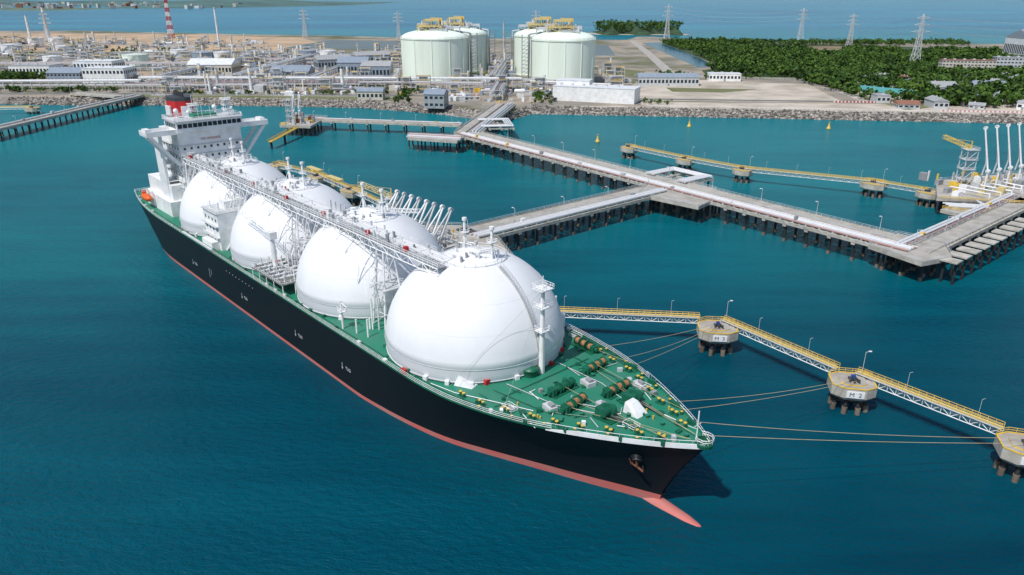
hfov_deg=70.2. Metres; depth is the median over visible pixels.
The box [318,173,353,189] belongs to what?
catwalk
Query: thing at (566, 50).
storage tank
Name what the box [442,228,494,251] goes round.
berth pipework
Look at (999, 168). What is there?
loading arm
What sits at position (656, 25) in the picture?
island trees
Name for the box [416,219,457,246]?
arm service gantry
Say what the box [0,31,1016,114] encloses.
land
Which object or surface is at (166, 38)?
process unit
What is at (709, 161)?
catwalk
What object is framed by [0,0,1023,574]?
sea water
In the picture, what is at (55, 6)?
distant town
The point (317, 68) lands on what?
walls
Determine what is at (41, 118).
jetty trestle
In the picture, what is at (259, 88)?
process unit
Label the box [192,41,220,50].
process unit
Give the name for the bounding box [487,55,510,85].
pipe rack
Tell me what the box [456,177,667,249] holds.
jetty trestle
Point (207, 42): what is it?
process unit
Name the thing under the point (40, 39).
storage tank
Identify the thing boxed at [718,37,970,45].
coastal trees
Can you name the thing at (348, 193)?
mooring dolphin
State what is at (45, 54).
process unit
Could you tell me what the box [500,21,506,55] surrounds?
flare stack
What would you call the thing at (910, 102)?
roof
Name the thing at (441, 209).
loading arm
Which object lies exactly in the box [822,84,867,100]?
dirt road
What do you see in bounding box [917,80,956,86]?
roof
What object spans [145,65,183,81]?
process unit
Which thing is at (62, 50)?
process unit
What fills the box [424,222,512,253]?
loading platform
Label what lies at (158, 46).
process unit
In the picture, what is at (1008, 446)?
mooring dolphin
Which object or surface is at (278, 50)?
process unit
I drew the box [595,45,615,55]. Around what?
pond water
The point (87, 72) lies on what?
windows
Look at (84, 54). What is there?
process unit
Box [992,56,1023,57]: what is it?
roof
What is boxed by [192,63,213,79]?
process unit
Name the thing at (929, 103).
walls
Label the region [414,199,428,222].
loading arm
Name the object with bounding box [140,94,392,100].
grass
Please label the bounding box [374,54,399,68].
process unit
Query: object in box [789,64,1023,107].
town trees
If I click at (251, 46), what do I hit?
process unit
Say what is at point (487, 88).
process unit
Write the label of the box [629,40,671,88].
causeway road
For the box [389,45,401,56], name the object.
process unit
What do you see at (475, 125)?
jetty trestle
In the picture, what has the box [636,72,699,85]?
parking shed
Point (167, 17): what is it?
communication tower
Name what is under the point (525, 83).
pipe rack
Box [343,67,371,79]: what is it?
process unit
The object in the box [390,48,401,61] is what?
process unit
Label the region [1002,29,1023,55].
white factory
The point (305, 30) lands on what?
power pylon
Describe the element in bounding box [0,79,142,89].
pipe rack
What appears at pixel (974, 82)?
roof
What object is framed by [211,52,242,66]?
process unit
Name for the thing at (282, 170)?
mooring dolphin
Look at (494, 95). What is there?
service road
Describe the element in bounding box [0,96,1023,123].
rock revetment
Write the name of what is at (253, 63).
process unit
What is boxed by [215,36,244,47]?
process unit
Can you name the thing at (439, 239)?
loading arm
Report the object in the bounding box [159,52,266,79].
pipe rack
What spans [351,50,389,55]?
roof
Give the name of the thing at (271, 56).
process unit
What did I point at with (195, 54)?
storage tank
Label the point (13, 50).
process unit
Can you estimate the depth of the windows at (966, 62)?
890.53 m
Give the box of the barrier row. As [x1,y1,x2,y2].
[834,101,1023,112]
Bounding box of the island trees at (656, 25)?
[593,19,683,31]
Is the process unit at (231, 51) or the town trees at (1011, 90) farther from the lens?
the process unit at (231, 51)
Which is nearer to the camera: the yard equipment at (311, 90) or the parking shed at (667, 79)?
the yard equipment at (311, 90)
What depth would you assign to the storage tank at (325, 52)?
1059.96 m
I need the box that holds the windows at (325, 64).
[313,62,336,69]
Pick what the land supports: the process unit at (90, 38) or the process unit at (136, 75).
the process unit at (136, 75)
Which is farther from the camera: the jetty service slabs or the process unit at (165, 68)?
the process unit at (165, 68)
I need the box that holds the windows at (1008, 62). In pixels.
[993,58,1023,66]
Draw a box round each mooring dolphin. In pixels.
[24,100,40,113]
[268,152,286,176]
[307,165,327,184]
[340,175,361,206]
[620,136,637,158]
[676,147,694,169]
[696,300,738,356]
[732,156,753,183]
[827,351,877,415]
[859,172,887,197]
[915,177,941,207]
[993,427,1023,482]
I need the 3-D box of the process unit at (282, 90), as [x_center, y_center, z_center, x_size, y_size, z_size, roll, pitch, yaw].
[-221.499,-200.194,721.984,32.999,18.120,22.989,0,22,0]
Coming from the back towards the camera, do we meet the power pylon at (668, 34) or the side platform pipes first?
the power pylon at (668, 34)
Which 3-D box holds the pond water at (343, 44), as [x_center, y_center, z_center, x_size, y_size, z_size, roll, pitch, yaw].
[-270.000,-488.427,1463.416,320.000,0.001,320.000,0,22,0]
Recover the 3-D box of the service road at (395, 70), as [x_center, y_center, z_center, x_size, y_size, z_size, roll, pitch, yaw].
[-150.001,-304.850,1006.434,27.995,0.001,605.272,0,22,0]
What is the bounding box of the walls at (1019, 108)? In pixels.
[1016,102,1023,109]
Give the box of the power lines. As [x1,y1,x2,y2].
[666,8,1017,37]
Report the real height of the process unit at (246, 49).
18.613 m
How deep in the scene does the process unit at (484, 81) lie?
822.52 m
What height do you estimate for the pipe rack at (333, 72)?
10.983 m
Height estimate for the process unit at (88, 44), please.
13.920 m
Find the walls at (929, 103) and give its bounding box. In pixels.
[924,99,949,108]
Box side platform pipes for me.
[406,133,461,139]
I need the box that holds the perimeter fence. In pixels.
[142,74,1008,113]
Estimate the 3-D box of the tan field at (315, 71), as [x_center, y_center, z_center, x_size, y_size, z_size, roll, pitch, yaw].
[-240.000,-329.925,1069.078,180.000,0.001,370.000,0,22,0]
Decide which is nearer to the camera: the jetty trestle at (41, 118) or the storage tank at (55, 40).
the jetty trestle at (41, 118)
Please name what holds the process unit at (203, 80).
on the land
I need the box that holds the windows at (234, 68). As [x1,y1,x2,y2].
[188,66,240,71]
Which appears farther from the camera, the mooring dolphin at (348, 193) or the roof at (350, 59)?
the roof at (350, 59)
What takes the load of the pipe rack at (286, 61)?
on the tan field at (315, 71)
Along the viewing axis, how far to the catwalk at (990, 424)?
172.03 m
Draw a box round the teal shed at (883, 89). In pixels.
[855,85,909,99]
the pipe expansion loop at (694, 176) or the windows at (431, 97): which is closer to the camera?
the pipe expansion loop at (694, 176)
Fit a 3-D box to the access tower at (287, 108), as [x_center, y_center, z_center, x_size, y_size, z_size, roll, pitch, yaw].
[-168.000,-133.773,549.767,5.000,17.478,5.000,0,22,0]
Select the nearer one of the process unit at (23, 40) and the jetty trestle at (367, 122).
the jetty trestle at (367, 122)
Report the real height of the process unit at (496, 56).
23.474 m
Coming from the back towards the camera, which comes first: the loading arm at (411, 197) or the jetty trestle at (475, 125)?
the jetty trestle at (475, 125)
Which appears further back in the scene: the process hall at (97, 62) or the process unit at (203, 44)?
the process unit at (203, 44)
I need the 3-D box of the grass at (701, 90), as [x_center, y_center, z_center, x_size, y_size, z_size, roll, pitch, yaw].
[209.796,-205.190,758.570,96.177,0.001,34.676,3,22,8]
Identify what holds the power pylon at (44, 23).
on the land
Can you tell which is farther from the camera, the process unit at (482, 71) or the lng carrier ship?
the process unit at (482, 71)
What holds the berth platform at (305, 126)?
in the sea water at (162, 412)
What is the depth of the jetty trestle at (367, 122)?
551.38 m
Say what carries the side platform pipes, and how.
on the jetty side platform at (424, 139)
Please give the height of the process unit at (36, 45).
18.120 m
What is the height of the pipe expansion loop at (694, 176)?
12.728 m
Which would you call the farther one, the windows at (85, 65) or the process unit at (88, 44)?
the process unit at (88, 44)
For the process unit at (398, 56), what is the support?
on the tan field at (315, 71)
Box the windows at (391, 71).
[363,68,393,74]
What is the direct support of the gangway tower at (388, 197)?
on the loading platform at (469, 238)
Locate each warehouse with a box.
[186,58,240,75]
[269,64,314,78]
[552,83,640,103]
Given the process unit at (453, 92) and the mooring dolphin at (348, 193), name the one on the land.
the process unit at (453, 92)
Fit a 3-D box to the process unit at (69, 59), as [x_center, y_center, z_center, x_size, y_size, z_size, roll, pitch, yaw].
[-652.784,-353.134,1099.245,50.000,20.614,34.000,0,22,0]
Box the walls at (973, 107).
[968,105,984,109]
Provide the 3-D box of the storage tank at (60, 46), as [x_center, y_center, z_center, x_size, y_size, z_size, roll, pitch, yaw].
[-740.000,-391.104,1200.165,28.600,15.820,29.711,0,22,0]
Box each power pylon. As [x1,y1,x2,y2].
[38,12,51,40]
[298,9,309,37]
[393,12,402,39]
[662,5,672,37]
[796,8,808,39]
[845,14,858,45]
[910,14,929,60]
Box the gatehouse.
[707,71,740,80]
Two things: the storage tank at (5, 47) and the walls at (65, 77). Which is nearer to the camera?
the walls at (65, 77)
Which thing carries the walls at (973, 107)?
on the beach sand at (806, 106)
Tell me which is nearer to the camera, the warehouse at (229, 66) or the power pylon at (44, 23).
the warehouse at (229, 66)
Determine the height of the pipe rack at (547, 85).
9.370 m
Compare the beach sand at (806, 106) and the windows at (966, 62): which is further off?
the windows at (966, 62)
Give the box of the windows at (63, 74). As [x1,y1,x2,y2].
[47,74,80,75]
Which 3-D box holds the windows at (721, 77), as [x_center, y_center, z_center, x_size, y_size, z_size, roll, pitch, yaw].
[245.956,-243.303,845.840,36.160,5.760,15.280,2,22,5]
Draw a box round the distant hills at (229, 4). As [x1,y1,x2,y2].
[0,0,392,8]
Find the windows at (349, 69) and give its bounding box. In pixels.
[338,67,359,71]
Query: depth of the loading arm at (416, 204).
268.23 m
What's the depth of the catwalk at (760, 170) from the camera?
391.48 m
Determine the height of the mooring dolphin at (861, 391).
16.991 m
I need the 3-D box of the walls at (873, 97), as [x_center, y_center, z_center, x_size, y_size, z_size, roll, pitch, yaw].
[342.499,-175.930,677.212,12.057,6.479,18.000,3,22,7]
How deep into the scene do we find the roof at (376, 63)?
856.47 m
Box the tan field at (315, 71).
[251,62,401,75]
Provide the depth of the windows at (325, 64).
955.07 m
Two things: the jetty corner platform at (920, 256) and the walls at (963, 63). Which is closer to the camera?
the jetty corner platform at (920, 256)
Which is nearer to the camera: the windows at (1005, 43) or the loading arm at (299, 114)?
the loading arm at (299, 114)
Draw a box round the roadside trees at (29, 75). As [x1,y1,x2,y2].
[0,44,787,103]
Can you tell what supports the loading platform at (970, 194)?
in the sea water at (162, 412)
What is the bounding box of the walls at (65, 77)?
[46,73,82,78]
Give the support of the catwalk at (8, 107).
on the mooring dolphin at (30, 109)
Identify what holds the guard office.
on the land
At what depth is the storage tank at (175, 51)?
1097.27 m
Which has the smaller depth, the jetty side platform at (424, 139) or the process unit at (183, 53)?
the jetty side platform at (424, 139)
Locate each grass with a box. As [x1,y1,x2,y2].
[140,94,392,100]
[594,67,645,75]
[667,88,756,92]
[801,79,1004,109]
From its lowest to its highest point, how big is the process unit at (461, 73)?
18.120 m
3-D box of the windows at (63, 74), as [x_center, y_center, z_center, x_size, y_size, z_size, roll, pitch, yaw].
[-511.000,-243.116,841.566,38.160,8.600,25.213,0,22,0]
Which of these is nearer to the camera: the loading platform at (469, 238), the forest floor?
the loading platform at (469, 238)
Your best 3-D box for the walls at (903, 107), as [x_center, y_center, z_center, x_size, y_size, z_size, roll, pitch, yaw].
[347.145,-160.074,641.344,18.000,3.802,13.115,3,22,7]
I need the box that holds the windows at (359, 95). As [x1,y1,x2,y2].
[358,92,384,99]
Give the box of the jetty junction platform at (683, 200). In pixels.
[637,178,716,222]
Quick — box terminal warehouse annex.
[556,78,592,84]
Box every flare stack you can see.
[212,7,225,48]
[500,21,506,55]
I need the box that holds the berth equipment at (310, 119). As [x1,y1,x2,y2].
[267,112,314,148]
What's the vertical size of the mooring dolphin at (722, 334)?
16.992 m
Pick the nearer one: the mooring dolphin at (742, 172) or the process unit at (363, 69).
the mooring dolphin at (742, 172)
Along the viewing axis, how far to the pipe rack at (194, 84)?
745.03 m
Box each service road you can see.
[0,93,1016,104]
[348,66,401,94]
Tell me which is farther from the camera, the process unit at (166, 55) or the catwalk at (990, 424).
the process unit at (166, 55)
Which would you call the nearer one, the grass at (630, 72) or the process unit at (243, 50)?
the grass at (630, 72)
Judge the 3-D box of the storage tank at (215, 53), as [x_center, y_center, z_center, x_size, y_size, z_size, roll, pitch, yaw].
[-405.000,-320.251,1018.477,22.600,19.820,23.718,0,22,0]
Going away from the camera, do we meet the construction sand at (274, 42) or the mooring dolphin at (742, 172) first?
the mooring dolphin at (742, 172)
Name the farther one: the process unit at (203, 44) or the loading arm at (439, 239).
the process unit at (203, 44)
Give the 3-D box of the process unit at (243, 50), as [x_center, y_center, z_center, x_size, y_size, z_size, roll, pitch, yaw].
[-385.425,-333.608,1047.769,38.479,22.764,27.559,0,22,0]
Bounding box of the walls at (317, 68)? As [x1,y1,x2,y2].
[313,59,336,70]
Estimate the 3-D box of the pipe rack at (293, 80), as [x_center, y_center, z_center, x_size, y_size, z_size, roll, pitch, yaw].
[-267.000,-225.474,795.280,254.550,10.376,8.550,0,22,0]
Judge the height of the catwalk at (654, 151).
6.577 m
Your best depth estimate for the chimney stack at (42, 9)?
1660.89 m
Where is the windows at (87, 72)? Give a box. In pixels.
[82,68,137,82]
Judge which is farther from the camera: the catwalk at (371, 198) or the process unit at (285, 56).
the process unit at (285, 56)
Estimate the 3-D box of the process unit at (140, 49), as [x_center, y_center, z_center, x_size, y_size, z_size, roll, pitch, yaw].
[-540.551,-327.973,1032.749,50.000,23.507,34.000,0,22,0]
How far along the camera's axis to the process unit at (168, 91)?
719.39 m
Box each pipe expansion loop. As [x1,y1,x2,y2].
[478,118,514,137]
[646,166,713,186]
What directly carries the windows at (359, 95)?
in the guard office
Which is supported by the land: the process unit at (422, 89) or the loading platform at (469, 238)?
the process unit at (422, 89)
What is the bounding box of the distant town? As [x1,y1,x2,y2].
[0,2,242,8]
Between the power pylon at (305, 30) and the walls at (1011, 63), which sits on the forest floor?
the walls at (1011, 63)
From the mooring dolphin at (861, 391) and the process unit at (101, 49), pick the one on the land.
the process unit at (101, 49)
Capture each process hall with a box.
[72,59,124,66]
[81,66,137,82]
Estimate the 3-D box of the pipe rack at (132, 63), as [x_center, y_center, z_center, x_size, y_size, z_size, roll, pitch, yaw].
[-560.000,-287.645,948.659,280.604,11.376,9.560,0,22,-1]
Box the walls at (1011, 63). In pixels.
[992,57,1023,67]
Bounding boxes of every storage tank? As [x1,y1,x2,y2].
[0,43,23,53]
[27,37,44,44]
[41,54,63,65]
[47,37,64,45]
[55,45,72,51]
[121,52,149,68]
[170,48,188,59]
[191,51,213,57]
[213,50,230,57]
[299,49,315,60]
[319,49,335,54]
[400,17,477,80]
[443,16,494,71]
[505,16,558,75]
[521,18,595,83]
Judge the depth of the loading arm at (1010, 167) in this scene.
360.36 m
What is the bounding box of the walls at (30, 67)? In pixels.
[8,64,62,74]
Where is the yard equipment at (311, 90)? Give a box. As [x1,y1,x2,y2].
[183,85,556,102]
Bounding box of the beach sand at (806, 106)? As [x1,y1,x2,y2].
[589,102,1023,114]
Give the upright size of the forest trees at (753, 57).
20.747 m
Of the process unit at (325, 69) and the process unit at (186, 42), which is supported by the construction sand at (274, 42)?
the process unit at (186, 42)
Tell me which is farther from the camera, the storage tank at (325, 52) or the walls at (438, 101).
the storage tank at (325, 52)
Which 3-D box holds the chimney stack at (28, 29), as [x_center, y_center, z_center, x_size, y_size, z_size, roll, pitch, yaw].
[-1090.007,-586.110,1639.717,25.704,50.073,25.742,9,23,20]
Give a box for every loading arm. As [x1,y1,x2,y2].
[292,91,296,122]
[298,92,301,123]
[388,189,399,209]
[394,192,406,210]
[401,194,413,214]
[407,197,421,218]
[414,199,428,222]
[421,202,436,228]
[427,204,444,235]
[433,207,453,248]
[981,126,992,188]
[992,125,1003,186]
[1003,124,1014,185]
[1014,122,1023,182]
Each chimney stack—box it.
[23,15,31,37]
[38,7,57,37]
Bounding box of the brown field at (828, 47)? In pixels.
[808,46,842,49]
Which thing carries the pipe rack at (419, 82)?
on the land
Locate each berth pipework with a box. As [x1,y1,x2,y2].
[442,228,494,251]
[918,170,1023,215]
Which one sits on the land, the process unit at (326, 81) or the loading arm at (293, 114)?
the process unit at (326, 81)
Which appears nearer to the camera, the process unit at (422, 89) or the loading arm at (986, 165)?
the loading arm at (986, 165)
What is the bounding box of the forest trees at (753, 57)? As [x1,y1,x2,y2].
[659,36,1023,75]
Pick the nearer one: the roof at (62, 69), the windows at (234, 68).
the roof at (62, 69)
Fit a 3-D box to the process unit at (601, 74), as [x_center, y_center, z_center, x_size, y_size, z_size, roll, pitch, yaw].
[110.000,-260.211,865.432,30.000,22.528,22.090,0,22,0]
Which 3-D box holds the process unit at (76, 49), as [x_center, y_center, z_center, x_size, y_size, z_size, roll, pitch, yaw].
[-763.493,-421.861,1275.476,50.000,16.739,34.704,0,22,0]
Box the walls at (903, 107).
[893,103,919,108]
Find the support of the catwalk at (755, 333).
on the mooring dolphin at (722, 334)
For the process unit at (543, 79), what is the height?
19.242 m
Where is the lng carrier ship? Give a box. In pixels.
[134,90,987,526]
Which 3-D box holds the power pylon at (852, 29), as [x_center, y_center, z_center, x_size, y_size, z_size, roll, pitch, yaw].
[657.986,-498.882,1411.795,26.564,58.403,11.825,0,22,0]
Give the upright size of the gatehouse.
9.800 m
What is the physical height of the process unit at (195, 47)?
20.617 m
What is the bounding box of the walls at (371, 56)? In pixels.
[351,54,390,60]
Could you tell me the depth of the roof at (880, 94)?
670.93 m
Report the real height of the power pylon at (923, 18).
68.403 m
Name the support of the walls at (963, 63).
on the forest floor
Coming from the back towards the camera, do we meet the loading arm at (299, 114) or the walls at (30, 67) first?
the walls at (30, 67)
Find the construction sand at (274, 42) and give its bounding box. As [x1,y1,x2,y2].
[0,33,315,51]
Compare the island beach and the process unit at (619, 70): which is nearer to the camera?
the process unit at (619, 70)
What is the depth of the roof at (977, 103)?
635.63 m
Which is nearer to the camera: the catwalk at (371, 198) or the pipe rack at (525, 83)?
the catwalk at (371, 198)
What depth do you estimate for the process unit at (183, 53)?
1042.00 m
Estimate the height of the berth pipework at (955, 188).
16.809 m
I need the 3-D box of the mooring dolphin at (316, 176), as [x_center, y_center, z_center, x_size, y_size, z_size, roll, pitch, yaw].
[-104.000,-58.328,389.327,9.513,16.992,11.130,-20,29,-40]
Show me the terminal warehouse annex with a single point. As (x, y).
(579, 81)
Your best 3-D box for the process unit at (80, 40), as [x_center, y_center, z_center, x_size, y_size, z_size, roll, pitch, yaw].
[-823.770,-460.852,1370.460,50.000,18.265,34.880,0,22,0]
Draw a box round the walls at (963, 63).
[938,59,996,68]
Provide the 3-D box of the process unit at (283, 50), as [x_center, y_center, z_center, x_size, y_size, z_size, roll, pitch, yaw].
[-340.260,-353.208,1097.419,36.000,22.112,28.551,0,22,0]
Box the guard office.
[356,86,384,99]
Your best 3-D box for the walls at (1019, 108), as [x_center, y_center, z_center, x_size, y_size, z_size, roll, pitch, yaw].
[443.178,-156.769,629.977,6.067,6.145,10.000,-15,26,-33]
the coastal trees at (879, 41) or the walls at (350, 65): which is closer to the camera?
the walls at (350, 65)
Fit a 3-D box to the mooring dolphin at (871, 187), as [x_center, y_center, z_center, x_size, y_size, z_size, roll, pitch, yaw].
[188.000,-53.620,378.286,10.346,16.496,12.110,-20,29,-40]
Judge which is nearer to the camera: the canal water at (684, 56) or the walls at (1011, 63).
the walls at (1011, 63)
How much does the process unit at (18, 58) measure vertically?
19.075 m
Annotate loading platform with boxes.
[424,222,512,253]
[936,171,1023,217]
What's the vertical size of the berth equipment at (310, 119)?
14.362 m
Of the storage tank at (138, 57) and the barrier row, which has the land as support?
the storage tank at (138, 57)
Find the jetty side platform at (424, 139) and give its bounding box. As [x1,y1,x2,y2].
[407,132,463,152]
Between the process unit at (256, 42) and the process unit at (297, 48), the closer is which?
the process unit at (297, 48)
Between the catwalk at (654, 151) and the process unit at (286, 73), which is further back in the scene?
the process unit at (286, 73)
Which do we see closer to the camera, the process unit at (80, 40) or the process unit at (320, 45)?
the process unit at (320, 45)
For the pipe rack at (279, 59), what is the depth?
1008.26 m
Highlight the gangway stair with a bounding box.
[306,166,343,186]
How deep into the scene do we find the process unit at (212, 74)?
814.50 m
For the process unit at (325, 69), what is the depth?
804.02 m
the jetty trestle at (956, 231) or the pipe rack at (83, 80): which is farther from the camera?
the pipe rack at (83, 80)
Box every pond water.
[286,40,400,49]
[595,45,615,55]
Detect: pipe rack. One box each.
[0,62,187,71]
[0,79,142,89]
[46,51,294,60]
[125,83,289,91]
[138,76,521,88]
[149,76,384,85]
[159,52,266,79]
[163,57,312,64]
[231,51,319,80]
[306,65,337,79]
[358,80,483,91]
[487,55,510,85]
[489,79,507,100]
[508,78,555,87]
[530,80,611,87]
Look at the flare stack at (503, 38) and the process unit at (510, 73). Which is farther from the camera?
the flare stack at (503, 38)
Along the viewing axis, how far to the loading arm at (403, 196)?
274.85 m
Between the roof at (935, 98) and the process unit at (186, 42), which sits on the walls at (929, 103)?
the roof at (935, 98)
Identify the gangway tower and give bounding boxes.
[357,181,398,210]
[943,135,980,184]
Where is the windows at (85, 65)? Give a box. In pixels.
[73,62,124,66]
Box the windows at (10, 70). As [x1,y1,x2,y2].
[9,69,47,72]
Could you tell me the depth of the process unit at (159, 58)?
1109.85 m
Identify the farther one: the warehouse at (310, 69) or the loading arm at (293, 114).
the warehouse at (310, 69)
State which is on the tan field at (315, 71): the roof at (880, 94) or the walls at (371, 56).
the walls at (371, 56)
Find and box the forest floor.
[666,43,937,77]
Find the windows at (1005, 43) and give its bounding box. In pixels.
[1003,43,1023,53]
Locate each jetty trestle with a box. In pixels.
[0,90,144,139]
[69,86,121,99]
[313,112,462,134]
[454,102,515,145]
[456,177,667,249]
[457,129,930,275]
[887,184,1023,277]
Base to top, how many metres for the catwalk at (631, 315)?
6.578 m
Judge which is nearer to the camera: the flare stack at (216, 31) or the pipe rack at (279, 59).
the pipe rack at (279, 59)
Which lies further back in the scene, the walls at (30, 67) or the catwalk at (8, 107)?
the walls at (30, 67)
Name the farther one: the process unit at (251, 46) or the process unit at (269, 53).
the process unit at (251, 46)
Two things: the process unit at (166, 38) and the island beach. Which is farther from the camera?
the island beach
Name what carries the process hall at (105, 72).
on the land
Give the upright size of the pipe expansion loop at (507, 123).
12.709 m
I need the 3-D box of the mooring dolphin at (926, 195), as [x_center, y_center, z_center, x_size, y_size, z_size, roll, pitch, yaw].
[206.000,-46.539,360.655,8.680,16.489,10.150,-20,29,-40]
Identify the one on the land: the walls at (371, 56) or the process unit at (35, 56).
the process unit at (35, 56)
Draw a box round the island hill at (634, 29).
[592,21,682,35]
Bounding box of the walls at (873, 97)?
[870,94,890,102]
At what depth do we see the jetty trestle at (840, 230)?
336.62 m
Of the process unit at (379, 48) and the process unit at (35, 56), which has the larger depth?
the process unit at (379, 48)
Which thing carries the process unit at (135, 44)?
on the construction sand at (274, 42)
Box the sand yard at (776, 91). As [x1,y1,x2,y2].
[640,80,839,101]
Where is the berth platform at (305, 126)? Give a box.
[279,114,326,135]
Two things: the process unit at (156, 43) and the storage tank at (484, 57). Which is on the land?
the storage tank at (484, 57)
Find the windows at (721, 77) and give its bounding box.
[707,75,740,80]
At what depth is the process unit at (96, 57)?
972.16 m
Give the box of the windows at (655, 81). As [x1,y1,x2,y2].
[636,78,697,85]
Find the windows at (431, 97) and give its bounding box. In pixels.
[425,95,448,108]
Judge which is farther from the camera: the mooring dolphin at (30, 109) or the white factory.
the white factory
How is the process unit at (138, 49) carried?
on the land
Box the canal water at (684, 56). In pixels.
[644,43,709,66]
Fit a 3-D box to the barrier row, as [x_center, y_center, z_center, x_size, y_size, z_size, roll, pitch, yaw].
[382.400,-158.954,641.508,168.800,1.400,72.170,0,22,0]
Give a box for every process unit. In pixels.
[1,32,21,43]
[1,45,39,56]
[3,54,36,70]
[10,49,42,61]
[20,37,27,43]
[23,37,50,47]
[27,44,56,59]
[39,42,78,55]
[57,38,85,47]
[59,36,76,43]
[63,43,87,51]
[63,46,99,61]
[70,54,104,65]
[71,51,113,64]
[75,41,105,51]
[78,40,111,48]
[83,31,106,43]
[102,31,130,44]
[117,53,127,65]
[124,37,154,47]
[125,43,155,51]
[125,47,153,64]
[127,73,148,82]
[144,44,168,50]
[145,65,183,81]
[149,39,180,46]
[151,75,187,95]
[152,31,180,42]
[152,47,181,59]
[152,49,180,65]
[166,34,193,44]
[170,51,191,64]
[176,37,208,48]
[180,42,204,53]
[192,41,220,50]
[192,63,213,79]
[192,69,228,91]
[196,35,223,44]
[196,64,229,79]
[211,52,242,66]
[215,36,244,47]
[221,48,238,55]
[230,47,259,64]
[231,45,253,53]
[240,61,261,79]
[241,33,265,43]
[241,53,270,67]
[243,67,275,91]
[245,43,258,53]
[252,51,278,64]
[259,44,278,57]
[262,47,273,60]
[267,44,289,54]
[269,76,307,95]
[270,67,300,79]
[276,46,293,60]
[280,50,307,64]
[293,66,327,79]
[295,45,303,53]
[315,43,330,49]
[316,69,352,92]
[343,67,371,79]
[374,43,389,50]
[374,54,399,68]
[383,54,401,64]
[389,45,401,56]
[389,68,420,90]
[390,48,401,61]
[415,75,448,93]
[444,68,470,85]
[448,83,480,99]
[474,64,494,76]
[481,63,503,82]
[481,74,512,93]
[488,49,504,66]
[493,60,515,76]
[514,75,548,96]
[594,58,612,78]
[604,66,631,83]
[608,75,622,84]
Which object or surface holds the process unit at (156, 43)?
on the construction sand at (274, 42)
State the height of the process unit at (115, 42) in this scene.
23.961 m
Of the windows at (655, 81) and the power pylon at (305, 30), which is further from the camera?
the power pylon at (305, 30)
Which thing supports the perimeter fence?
on the land
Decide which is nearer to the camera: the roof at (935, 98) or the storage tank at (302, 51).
the roof at (935, 98)
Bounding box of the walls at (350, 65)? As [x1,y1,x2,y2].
[337,63,360,75]
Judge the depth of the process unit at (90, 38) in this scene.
1468.01 m
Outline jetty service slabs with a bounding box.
[939,217,1023,284]
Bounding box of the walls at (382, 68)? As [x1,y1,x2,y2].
[361,65,393,76]
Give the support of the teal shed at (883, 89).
on the grass at (921, 105)
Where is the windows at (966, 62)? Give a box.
[938,60,995,68]
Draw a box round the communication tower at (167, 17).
[164,0,174,37]
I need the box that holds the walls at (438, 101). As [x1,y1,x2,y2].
[423,93,448,108]
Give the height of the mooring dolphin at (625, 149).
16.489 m
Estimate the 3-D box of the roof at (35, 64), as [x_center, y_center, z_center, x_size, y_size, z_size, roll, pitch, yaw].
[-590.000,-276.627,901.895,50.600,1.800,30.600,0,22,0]
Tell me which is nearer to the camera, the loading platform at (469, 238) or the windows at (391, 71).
the loading platform at (469, 238)
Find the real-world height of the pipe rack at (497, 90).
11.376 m
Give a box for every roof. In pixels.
[7,63,62,65]
[45,66,83,72]
[312,54,350,59]
[336,56,371,62]
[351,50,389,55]
[360,60,392,65]
[423,88,448,94]
[872,93,891,95]
[893,99,920,104]
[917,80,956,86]
[925,95,949,101]
[940,58,996,60]
[968,101,985,105]
[970,80,1006,84]
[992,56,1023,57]
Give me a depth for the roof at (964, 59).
895.66 m
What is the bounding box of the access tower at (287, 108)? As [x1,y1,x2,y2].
[284,99,293,121]
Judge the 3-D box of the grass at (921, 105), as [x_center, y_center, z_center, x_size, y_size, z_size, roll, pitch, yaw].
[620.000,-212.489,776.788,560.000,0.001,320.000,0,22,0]
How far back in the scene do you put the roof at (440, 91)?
637.21 m
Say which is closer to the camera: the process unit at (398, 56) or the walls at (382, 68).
the walls at (382, 68)
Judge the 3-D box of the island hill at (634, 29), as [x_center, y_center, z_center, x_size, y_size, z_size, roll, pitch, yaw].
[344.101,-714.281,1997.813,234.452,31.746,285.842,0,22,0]
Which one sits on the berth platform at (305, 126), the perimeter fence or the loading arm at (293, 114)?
the loading arm at (293, 114)
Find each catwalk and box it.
[0,105,31,109]
[272,161,319,174]
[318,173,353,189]
[352,187,380,204]
[559,296,699,323]
[628,144,686,158]
[686,152,742,169]
[720,315,840,372]
[744,164,873,183]
[855,367,1005,434]
[874,179,928,191]
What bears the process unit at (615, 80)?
on the land
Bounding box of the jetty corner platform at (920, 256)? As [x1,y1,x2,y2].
[868,231,952,280]
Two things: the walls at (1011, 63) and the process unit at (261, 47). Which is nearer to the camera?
the walls at (1011, 63)
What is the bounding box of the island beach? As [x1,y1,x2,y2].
[588,33,687,34]
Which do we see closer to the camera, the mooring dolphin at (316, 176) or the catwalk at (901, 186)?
the catwalk at (901, 186)

